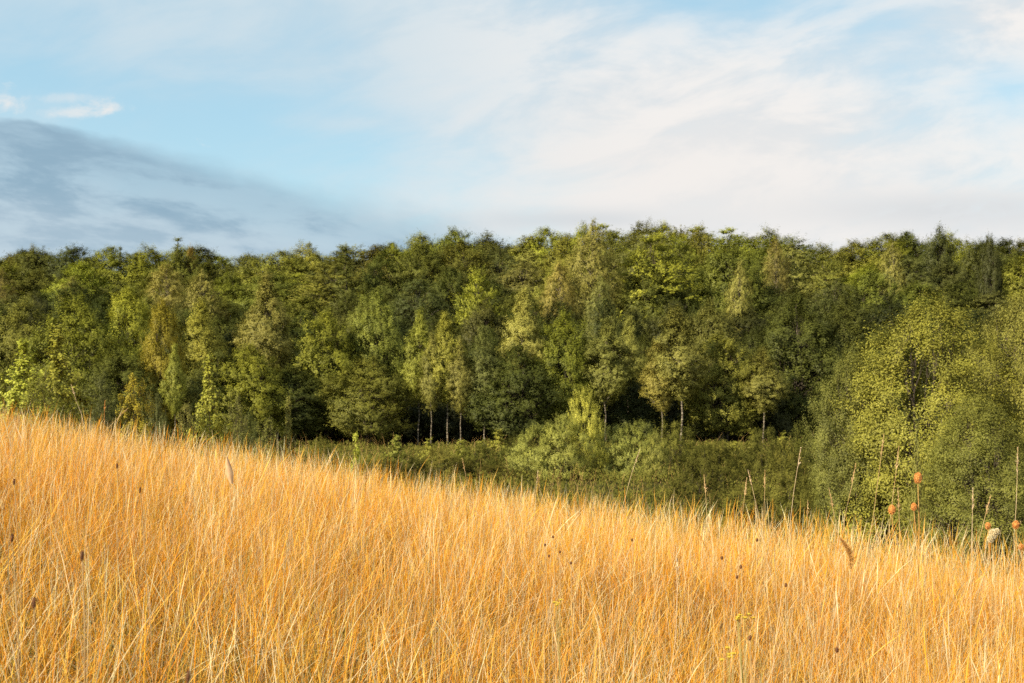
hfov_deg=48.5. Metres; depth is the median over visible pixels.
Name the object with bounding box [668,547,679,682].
dry stalk
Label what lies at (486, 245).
oak tree
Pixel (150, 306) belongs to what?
alder tree
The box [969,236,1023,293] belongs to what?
alder tree
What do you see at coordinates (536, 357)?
alder tree
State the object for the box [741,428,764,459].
seedling
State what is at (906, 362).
alder tree
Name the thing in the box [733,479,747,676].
dry stalk
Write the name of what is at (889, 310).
oak tree
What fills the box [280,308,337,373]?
alder tree
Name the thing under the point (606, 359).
birch tree
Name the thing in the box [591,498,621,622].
dry stalk
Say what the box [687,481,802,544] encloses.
bush
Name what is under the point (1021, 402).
sallow shrub
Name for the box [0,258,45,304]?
alder tree
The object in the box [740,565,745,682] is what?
dark seed stem
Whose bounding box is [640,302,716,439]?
birch tree
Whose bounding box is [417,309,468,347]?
alder tree
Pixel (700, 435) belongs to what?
hazel bush
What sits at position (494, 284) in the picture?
alder tree
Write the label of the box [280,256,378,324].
maple tree
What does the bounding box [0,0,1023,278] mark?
sky
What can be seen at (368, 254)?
birch tree
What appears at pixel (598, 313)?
oak tree
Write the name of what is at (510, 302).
alder tree
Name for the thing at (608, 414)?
hazel bush
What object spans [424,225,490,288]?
alder tree
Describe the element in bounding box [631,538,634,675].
dark seed stem
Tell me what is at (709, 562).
dry stalk
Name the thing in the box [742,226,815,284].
alder tree
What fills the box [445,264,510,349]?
maple tree
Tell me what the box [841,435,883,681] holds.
dry stalk
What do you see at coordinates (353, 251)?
maple tree
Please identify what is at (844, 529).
bush
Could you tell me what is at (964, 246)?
maple tree
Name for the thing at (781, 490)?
bush
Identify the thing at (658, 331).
oak tree
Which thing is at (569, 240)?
oak tree
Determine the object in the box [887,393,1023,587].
sallow shrub
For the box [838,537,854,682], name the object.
reed plume
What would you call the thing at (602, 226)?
maple tree
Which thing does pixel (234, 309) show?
alder tree
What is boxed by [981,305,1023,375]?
alder tree
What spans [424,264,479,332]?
alder tree
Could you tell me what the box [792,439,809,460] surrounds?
seedling
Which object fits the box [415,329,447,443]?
birch tree
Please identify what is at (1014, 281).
oak tree
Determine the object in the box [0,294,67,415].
alder tree
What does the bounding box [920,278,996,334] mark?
alder tree
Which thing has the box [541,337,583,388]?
alder tree
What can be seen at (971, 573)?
dry stalk
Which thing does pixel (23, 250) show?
oak tree
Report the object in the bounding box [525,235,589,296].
alder tree
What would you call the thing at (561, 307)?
oak tree
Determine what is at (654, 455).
willow shrub
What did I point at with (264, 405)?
alder tree
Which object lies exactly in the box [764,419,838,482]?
bush
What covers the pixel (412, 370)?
birch tree
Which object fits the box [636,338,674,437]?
birch tree
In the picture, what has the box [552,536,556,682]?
dark seed stem
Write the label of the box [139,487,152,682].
dark seed stem
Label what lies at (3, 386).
sapling
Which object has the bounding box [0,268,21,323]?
weeping birch tree
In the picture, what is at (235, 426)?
sapling
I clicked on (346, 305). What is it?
alder tree
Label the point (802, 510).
bush
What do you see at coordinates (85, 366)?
hazel bush
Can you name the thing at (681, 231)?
maple tree
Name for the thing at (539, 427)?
hazel bush
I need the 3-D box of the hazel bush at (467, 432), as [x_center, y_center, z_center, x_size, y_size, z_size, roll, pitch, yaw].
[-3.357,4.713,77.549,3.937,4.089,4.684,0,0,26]
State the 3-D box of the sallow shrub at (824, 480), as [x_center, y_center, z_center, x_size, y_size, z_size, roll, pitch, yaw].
[10.066,3.373,34.033,3.212,6.760,3.100,0,0,-26]
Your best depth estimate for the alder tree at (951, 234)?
114.15 m
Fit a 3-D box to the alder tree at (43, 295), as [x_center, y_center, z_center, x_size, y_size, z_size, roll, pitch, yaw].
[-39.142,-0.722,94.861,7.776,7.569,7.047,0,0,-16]
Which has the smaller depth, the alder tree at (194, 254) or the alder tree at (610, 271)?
the alder tree at (610, 271)
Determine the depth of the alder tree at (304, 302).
93.56 m
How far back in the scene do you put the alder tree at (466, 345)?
80.29 m
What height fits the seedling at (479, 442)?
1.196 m
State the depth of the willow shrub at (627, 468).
55.22 m
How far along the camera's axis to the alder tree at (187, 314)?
83.56 m
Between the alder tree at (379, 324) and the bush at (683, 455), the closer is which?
the bush at (683, 455)
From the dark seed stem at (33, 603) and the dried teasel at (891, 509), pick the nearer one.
the dark seed stem at (33, 603)
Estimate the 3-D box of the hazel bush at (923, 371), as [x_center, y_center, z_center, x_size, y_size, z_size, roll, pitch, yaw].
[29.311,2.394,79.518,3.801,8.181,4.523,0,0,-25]
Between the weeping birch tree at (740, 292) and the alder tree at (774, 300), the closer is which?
the weeping birch tree at (740, 292)
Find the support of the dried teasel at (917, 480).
on the ground at (336, 437)
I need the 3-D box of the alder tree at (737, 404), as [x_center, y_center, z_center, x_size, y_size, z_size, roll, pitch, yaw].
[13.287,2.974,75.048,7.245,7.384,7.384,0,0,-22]
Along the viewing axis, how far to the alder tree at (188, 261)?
109.58 m
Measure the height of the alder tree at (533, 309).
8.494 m
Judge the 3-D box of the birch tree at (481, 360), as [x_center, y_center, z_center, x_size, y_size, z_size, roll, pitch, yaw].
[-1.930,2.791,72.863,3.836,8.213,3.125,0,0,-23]
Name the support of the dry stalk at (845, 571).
on the ground at (336, 437)
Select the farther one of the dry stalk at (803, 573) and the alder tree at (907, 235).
the alder tree at (907, 235)
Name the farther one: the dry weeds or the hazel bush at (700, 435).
the hazel bush at (700, 435)
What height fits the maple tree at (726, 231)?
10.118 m
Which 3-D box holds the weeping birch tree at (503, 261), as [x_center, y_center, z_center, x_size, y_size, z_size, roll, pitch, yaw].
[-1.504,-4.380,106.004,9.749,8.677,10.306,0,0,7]
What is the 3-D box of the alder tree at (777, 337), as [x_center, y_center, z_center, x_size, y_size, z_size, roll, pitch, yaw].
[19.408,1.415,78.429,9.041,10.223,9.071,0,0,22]
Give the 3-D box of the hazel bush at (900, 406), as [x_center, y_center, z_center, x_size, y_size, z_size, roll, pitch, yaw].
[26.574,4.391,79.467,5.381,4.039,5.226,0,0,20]
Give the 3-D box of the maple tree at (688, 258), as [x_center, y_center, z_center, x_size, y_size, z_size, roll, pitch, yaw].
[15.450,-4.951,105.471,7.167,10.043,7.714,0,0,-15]
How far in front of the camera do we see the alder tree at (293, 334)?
85.50 m
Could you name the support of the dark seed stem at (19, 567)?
on the ground at (336, 437)
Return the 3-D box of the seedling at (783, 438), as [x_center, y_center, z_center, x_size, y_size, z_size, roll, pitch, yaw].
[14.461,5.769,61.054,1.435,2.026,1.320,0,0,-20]
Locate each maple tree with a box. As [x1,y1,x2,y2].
[91,280,139,309]
[101,251,149,278]
[255,272,332,314]
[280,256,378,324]
[316,242,370,267]
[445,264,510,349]
[584,222,627,251]
[609,232,710,327]
[655,234,703,292]
[665,224,698,255]
[676,225,723,268]
[688,226,761,282]
[759,236,850,298]
[800,242,828,261]
[800,252,865,310]
[941,240,977,260]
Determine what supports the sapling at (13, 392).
on the ground at (336, 437)
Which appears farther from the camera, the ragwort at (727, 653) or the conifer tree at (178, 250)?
the conifer tree at (178, 250)
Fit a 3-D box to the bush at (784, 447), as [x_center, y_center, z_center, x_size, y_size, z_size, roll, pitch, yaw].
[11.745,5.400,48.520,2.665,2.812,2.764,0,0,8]
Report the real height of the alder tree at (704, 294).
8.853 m
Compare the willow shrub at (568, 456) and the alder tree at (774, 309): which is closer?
the willow shrub at (568, 456)
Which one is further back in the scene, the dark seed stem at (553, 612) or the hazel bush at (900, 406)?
the hazel bush at (900, 406)
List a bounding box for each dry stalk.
[534,472,537,558]
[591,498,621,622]
[596,450,639,596]
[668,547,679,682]
[704,477,713,663]
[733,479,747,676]
[748,471,791,674]
[764,475,768,682]
[771,448,800,681]
[792,502,808,675]
[816,463,855,682]
[829,490,863,676]
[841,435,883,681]
[875,448,898,682]
[896,491,906,677]
[937,496,990,681]
[970,491,975,678]
[1008,447,1018,682]
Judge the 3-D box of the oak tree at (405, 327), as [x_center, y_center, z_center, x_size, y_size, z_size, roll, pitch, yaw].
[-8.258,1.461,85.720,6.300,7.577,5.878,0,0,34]
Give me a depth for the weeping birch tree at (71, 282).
96.04 m
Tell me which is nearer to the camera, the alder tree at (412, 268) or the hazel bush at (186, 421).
the hazel bush at (186, 421)
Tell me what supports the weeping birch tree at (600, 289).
on the ground at (336, 437)
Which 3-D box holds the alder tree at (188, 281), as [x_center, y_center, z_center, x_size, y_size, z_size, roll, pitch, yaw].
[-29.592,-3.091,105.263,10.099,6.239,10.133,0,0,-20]
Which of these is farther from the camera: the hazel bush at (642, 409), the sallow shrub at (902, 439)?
the hazel bush at (642, 409)
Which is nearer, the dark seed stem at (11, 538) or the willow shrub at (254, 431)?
the dark seed stem at (11, 538)
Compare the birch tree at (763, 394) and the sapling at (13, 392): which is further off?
the birch tree at (763, 394)
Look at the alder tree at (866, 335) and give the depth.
78.15 m
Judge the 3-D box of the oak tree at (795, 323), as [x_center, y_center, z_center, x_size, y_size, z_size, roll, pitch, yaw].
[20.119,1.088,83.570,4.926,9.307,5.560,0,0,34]
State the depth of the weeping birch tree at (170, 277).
98.05 m
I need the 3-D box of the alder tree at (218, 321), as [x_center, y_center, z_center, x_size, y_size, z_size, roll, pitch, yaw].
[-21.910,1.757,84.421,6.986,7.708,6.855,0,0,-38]
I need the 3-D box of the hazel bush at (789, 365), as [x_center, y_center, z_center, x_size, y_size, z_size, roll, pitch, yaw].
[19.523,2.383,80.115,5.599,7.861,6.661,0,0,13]
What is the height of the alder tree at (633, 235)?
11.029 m
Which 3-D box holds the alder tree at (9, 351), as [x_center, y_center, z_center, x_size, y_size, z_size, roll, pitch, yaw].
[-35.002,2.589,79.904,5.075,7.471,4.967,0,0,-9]
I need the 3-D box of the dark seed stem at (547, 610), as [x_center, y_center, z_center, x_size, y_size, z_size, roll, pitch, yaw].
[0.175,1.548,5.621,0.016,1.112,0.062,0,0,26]
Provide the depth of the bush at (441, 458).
53.33 m
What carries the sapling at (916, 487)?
on the ground at (336, 437)
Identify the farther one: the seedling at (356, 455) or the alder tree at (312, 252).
the alder tree at (312, 252)
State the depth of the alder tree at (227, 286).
102.51 m
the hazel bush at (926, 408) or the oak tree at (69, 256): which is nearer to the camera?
the hazel bush at (926, 408)
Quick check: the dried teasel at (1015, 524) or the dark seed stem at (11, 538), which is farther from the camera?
the dried teasel at (1015, 524)
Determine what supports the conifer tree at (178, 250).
on the ground at (336, 437)
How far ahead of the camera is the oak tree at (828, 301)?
86.19 m
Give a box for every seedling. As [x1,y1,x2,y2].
[348,431,362,486]
[384,434,408,465]
[415,437,436,463]
[445,439,472,461]
[471,441,491,460]
[488,428,506,451]
[722,441,745,458]
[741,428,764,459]
[776,430,790,461]
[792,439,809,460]
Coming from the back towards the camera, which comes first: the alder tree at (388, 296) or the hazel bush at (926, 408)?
the alder tree at (388, 296)
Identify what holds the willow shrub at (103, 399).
on the ground at (336, 437)
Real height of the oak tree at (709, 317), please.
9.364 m
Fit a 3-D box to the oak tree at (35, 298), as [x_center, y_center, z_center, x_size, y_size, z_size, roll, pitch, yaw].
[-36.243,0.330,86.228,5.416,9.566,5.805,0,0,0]
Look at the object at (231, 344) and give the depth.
79.36 m
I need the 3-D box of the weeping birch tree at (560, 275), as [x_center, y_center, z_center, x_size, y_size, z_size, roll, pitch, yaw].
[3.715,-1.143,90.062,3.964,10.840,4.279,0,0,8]
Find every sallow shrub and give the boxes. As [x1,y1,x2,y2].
[801,346,900,564]
[818,282,1023,572]
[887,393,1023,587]
[950,285,1023,523]
[1004,297,1023,535]
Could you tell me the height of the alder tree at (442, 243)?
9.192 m
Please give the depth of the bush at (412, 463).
51.79 m
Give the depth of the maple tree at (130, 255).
122.71 m
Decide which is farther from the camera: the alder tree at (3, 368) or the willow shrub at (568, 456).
the alder tree at (3, 368)
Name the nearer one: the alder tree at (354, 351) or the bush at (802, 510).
the bush at (802, 510)
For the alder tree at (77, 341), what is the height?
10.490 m
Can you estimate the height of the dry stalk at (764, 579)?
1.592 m
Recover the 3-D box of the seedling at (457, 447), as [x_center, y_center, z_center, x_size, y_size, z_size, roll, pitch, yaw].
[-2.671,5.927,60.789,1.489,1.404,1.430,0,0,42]
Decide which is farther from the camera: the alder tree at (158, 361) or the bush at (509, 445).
the alder tree at (158, 361)
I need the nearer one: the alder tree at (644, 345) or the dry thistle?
the dry thistle
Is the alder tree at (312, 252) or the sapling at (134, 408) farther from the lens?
the alder tree at (312, 252)
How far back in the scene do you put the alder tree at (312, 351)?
76.64 m
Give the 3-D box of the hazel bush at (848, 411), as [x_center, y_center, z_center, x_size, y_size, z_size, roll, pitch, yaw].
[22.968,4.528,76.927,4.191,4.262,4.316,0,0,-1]
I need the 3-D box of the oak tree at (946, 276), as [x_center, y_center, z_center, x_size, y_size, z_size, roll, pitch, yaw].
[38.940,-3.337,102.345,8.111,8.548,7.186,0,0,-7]
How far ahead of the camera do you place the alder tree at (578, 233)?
111.94 m
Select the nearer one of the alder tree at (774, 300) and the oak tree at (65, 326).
the oak tree at (65, 326)
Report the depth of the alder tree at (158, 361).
72.65 m
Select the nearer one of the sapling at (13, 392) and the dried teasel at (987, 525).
the dried teasel at (987, 525)
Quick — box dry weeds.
[153,433,1019,557]
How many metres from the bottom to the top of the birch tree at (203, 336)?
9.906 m
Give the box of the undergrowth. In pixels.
[143,436,1023,593]
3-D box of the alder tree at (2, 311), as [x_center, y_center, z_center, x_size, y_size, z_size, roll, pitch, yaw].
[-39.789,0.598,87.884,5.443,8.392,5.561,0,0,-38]
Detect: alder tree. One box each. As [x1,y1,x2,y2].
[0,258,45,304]
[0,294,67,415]
[0,298,10,330]
[0,317,21,408]
[1,266,66,301]
[2,326,37,368]
[15,291,60,313]
[16,287,133,428]
[39,260,124,326]
[47,278,112,331]
[54,344,167,437]
[65,294,138,370]
[66,244,146,303]
[82,283,165,441]
[96,239,192,300]
[110,266,186,311]
[119,292,184,367]
[132,297,197,439]
[138,326,178,363]
[146,247,210,295]
[159,274,215,306]
[160,304,211,400]
[161,241,237,297]
[166,243,220,278]
[178,346,260,441]
[181,314,257,394]
[199,270,256,321]
[206,252,239,289]
[206,340,302,443]
[213,296,256,338]
[224,268,313,331]
[229,253,265,277]
[235,249,327,305]
[236,302,302,381]
[255,361,334,442]
[266,241,331,312]
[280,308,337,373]
[281,293,343,332]
[286,305,368,437]
[312,331,390,432]
[315,351,426,446]
[319,289,372,340]
[329,293,403,389]
[340,291,422,336]
[345,285,414,413]
[348,246,415,319]
[363,240,419,296]
[377,331,407,401]
[385,242,462,326]
[394,229,447,280]
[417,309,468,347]
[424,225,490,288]
[424,239,461,275]
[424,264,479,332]
[425,238,512,310]
[438,329,473,417]
[452,276,541,334]
[464,326,515,435]
[464,340,572,446]
[489,289,556,326]
[496,299,563,388]
[511,226,568,297]
[512,334,557,399]
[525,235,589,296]
[527,302,600,440]
[529,258,591,354]
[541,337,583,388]
[555,265,626,316]
[560,221,611,273]
[568,253,635,304]
[594,229,631,303]
[607,217,685,265]
[614,255,692,343]
[623,330,660,413]
[634,219,701,281]
[639,327,688,415]
[643,279,706,331]
[673,331,770,441]
[678,221,721,277]
[687,273,753,329]
[703,327,732,388]
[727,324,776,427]
[729,274,795,328]
[731,288,854,435]
[740,247,792,318]
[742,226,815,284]
[759,288,824,339]
[793,237,862,296]
[802,287,904,415]
[821,238,903,299]
[821,328,906,416]
[838,263,882,308]
[841,269,921,332]
[843,230,921,287]
[871,229,929,279]
[876,279,961,328]
[884,327,925,418]
[906,293,967,385]
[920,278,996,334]
[923,229,977,284]
[946,331,999,407]
[958,271,1010,309]
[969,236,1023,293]
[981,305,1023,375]
[1005,236,1023,265]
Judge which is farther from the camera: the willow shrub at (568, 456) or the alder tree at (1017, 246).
the alder tree at (1017, 246)
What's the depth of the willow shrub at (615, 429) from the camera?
56.38 m
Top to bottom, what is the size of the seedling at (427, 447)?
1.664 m
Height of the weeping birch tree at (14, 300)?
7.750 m
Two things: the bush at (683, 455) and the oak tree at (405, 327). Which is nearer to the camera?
the bush at (683, 455)
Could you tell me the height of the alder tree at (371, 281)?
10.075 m
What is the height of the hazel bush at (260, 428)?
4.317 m
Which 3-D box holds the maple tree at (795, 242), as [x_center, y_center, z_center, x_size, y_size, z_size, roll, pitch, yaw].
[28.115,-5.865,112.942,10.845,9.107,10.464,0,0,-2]
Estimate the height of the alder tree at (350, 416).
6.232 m
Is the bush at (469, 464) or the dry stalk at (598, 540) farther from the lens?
the bush at (469, 464)
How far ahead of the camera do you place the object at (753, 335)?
79.90 m
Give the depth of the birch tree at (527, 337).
75.42 m
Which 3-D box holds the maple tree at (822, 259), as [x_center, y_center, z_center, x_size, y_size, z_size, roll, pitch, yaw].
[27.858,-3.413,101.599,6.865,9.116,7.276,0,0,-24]
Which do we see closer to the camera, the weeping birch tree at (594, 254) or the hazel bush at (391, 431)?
the hazel bush at (391, 431)
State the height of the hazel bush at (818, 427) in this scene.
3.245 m
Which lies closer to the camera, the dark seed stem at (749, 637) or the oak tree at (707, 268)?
the dark seed stem at (749, 637)
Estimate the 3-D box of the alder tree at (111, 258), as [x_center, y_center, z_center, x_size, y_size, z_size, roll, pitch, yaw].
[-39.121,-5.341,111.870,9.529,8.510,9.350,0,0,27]
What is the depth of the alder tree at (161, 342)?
83.85 m
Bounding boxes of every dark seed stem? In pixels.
[10,534,19,682]
[13,479,21,668]
[31,597,37,682]
[80,550,84,682]
[112,463,117,680]
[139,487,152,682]
[185,670,190,682]
[544,544,549,682]
[548,555,555,667]
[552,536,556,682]
[557,550,560,666]
[570,561,572,675]
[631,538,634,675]
[721,556,724,649]
[736,575,740,682]
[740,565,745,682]
[748,635,751,682]
[754,538,757,680]
[785,583,786,681]
[835,647,838,682]
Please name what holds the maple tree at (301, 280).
on the ground at (336, 437)
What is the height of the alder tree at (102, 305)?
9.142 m
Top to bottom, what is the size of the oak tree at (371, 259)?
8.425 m
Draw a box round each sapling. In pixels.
[0,338,65,432]
[0,360,21,427]
[7,371,73,443]
[29,321,102,440]
[108,372,156,454]
[167,402,197,457]
[180,353,245,464]
[221,394,259,469]
[247,417,281,472]
[272,395,303,471]
[904,421,928,579]
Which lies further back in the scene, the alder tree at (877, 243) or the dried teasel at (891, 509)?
the alder tree at (877, 243)
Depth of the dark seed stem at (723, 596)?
4.60 m
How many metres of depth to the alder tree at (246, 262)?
124.34 m
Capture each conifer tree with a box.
[117,246,126,287]
[168,237,188,287]
[325,244,366,315]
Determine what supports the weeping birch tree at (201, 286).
on the ground at (336, 437)
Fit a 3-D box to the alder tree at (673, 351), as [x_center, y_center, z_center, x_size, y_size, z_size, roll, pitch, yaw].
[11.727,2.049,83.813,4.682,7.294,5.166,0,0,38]
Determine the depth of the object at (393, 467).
50.05 m
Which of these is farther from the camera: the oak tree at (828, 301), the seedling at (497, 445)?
the oak tree at (828, 301)
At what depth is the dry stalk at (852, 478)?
6.20 m
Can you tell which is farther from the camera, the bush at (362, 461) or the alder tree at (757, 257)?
the alder tree at (757, 257)
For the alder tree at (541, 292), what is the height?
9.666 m
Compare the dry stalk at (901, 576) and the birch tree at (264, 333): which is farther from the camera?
the birch tree at (264, 333)
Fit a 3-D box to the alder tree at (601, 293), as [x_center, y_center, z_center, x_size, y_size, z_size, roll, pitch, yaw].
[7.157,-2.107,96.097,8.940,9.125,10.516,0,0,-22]
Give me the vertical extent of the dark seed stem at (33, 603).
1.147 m
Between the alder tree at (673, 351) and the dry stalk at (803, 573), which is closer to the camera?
the dry stalk at (803, 573)
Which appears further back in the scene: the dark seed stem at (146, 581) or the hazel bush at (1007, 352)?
the hazel bush at (1007, 352)
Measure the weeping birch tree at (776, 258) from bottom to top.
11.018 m
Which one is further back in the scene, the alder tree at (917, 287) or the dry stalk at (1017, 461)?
the alder tree at (917, 287)
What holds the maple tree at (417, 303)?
on the ground at (336, 437)
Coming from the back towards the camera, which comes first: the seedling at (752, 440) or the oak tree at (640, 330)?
the oak tree at (640, 330)
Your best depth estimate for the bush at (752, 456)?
52.47 m
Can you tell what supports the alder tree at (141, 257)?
on the ground at (336, 437)
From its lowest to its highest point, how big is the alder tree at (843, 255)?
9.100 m
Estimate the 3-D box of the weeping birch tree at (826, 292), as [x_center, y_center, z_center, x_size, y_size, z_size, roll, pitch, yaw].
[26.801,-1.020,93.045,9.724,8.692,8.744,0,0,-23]
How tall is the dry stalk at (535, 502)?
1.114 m
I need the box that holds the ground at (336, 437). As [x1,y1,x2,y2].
[0,401,1023,682]
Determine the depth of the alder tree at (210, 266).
115.24 m
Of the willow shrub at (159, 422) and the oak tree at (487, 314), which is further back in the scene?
the oak tree at (487, 314)
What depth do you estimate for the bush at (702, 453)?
51.29 m
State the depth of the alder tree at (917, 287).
96.34 m
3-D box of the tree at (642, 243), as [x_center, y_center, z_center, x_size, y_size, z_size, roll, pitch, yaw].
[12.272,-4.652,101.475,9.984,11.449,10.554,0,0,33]
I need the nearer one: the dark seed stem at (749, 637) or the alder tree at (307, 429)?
the dark seed stem at (749, 637)
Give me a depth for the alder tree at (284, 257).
109.18 m
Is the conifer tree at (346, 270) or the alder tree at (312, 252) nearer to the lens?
the conifer tree at (346, 270)
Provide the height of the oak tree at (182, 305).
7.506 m
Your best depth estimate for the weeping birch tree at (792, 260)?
101.42 m
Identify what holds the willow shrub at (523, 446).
on the ground at (336, 437)
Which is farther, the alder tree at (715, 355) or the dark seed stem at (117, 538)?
the alder tree at (715, 355)
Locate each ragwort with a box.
[552,599,562,682]
[719,646,735,682]
[734,613,755,682]
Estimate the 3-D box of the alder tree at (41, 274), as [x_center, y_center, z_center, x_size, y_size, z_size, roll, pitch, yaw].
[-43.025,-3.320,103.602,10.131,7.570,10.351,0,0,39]
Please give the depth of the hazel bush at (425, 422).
77.14 m
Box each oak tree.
[0,251,44,292]
[0,285,53,354]
[2,245,68,287]
[7,247,41,265]
[26,241,41,279]
[38,241,110,301]
[51,314,79,344]
[158,293,234,333]
[183,243,198,290]
[211,252,275,303]
[296,305,349,381]
[339,245,401,275]
[386,310,416,367]
[395,237,436,269]
[457,230,515,271]
[459,292,510,364]
[535,296,589,348]
[549,232,585,257]
[573,293,626,396]
[602,306,659,401]
[644,297,700,408]
[683,295,746,410]
[685,231,772,331]
[685,246,733,302]
[718,301,772,359]
[731,230,765,255]
[758,296,816,375]
[800,293,846,353]
[859,290,933,392]
[911,221,960,293]
[916,259,977,313]
[945,307,1004,382]
[957,237,1011,298]
[972,232,1006,323]
[1001,254,1023,317]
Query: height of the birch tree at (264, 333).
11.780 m
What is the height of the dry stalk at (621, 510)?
1.415 m
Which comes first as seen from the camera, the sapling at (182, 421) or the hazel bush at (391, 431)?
the sapling at (182, 421)
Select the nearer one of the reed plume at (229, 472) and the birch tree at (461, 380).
the reed plume at (229, 472)
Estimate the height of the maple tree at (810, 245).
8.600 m
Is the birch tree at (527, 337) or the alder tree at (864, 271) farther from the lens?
the alder tree at (864, 271)
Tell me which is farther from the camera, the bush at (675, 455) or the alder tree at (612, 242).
the alder tree at (612, 242)
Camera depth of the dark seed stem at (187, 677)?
2.20 m
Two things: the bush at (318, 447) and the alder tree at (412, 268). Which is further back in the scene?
the alder tree at (412, 268)
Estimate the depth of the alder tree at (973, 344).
79.14 m
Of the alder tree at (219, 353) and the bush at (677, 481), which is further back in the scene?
the alder tree at (219, 353)
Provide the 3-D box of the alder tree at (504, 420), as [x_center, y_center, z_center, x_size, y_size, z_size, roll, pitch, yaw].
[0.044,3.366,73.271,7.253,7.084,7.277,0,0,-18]
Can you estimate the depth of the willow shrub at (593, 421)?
55.47 m
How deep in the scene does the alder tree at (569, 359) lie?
74.01 m
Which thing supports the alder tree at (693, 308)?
on the ground at (336, 437)
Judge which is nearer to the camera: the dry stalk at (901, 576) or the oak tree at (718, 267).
the dry stalk at (901, 576)
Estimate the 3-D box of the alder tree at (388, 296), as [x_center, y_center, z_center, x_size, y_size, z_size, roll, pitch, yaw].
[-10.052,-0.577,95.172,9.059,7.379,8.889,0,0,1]
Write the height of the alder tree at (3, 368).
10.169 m
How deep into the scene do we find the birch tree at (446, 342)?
72.38 m
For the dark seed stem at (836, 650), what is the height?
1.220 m
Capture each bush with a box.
[63,335,88,388]
[166,393,194,426]
[172,383,207,441]
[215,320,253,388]
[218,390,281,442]
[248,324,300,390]
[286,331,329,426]
[299,430,350,480]
[330,456,399,488]
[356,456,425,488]
[364,449,456,486]
[368,381,409,437]
[390,391,464,439]
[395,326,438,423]
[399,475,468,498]
[404,445,473,485]
[431,393,486,441]
[435,457,498,480]
[443,464,532,484]
[456,442,506,474]
[464,395,528,434]
[481,432,540,465]
[510,396,562,438]
[572,393,619,438]
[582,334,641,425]
[602,378,674,439]
[645,416,712,476]
[645,499,741,552]
[650,450,741,513]
[653,394,691,429]
[666,438,746,492]
[667,441,733,467]
[680,384,733,440]
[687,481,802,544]
[689,438,742,473]
[703,445,751,473]
[714,454,825,535]
[732,449,776,472]
[734,425,807,490]
[746,387,798,439]
[758,440,816,497]
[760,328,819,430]
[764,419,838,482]
[767,473,848,512]
[784,484,847,548]
[798,499,911,566]
[799,405,833,430]
[810,419,850,468]
[826,381,876,437]
[874,381,918,430]
[905,384,964,438]
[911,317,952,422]
[983,331,1021,384]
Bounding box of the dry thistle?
[987,528,999,682]
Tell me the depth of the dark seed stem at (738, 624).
4.41 m
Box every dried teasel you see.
[887,505,898,682]
[911,472,921,682]
[985,522,992,682]
[1012,520,1023,682]
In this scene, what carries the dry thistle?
on the ground at (336, 437)
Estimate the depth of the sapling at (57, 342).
21.94 m
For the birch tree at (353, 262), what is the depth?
109.89 m
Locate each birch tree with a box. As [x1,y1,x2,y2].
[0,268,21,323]
[0,295,29,328]
[54,273,94,315]
[138,260,189,311]
[159,342,187,435]
[173,267,230,335]
[178,295,233,394]
[230,269,298,438]
[284,250,371,304]
[333,244,410,292]
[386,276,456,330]
[398,304,431,444]
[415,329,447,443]
[422,309,471,446]
[443,336,478,444]
[453,249,538,301]
[466,323,506,438]
[484,234,554,287]
[492,256,552,314]
[495,285,550,396]
[535,258,582,325]
[557,218,630,328]
[575,315,638,439]
[579,274,624,348]
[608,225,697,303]
[610,315,647,396]
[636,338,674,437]
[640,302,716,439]
[720,258,754,344]
[737,344,792,441]
[752,242,838,305]
[760,235,794,313]
[797,277,880,321]
[865,254,958,309]
[875,237,915,302]
[962,291,1021,336]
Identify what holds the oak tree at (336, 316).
on the ground at (336, 437)
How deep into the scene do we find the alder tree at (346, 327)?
82.45 m
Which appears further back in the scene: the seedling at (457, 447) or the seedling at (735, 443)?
the seedling at (735, 443)
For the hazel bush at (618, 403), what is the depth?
79.68 m
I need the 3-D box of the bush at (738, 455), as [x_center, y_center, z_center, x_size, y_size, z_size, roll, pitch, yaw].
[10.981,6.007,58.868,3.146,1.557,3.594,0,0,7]
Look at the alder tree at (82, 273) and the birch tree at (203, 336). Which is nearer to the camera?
the birch tree at (203, 336)
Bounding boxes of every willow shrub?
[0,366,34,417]
[73,367,130,444]
[127,390,181,456]
[228,408,273,461]
[495,423,567,479]
[524,410,600,482]
[557,383,611,478]
[587,422,643,477]
[602,418,672,480]
[636,431,679,481]
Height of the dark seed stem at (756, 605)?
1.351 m
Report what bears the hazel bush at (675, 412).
on the ground at (336, 437)
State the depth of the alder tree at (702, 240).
114.43 m
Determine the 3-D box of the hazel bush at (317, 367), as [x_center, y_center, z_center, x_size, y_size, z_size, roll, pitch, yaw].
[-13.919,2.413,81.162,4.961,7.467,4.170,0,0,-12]
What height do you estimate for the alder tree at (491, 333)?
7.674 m
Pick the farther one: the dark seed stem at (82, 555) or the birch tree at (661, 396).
the birch tree at (661, 396)
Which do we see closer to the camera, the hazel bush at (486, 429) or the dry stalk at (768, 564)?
the dry stalk at (768, 564)
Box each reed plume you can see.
[225,456,233,542]
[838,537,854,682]
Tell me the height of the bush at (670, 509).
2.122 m
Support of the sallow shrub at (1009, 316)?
on the ground at (336, 437)
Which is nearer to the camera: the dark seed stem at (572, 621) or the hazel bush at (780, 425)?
the dark seed stem at (572, 621)
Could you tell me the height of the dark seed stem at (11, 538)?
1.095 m

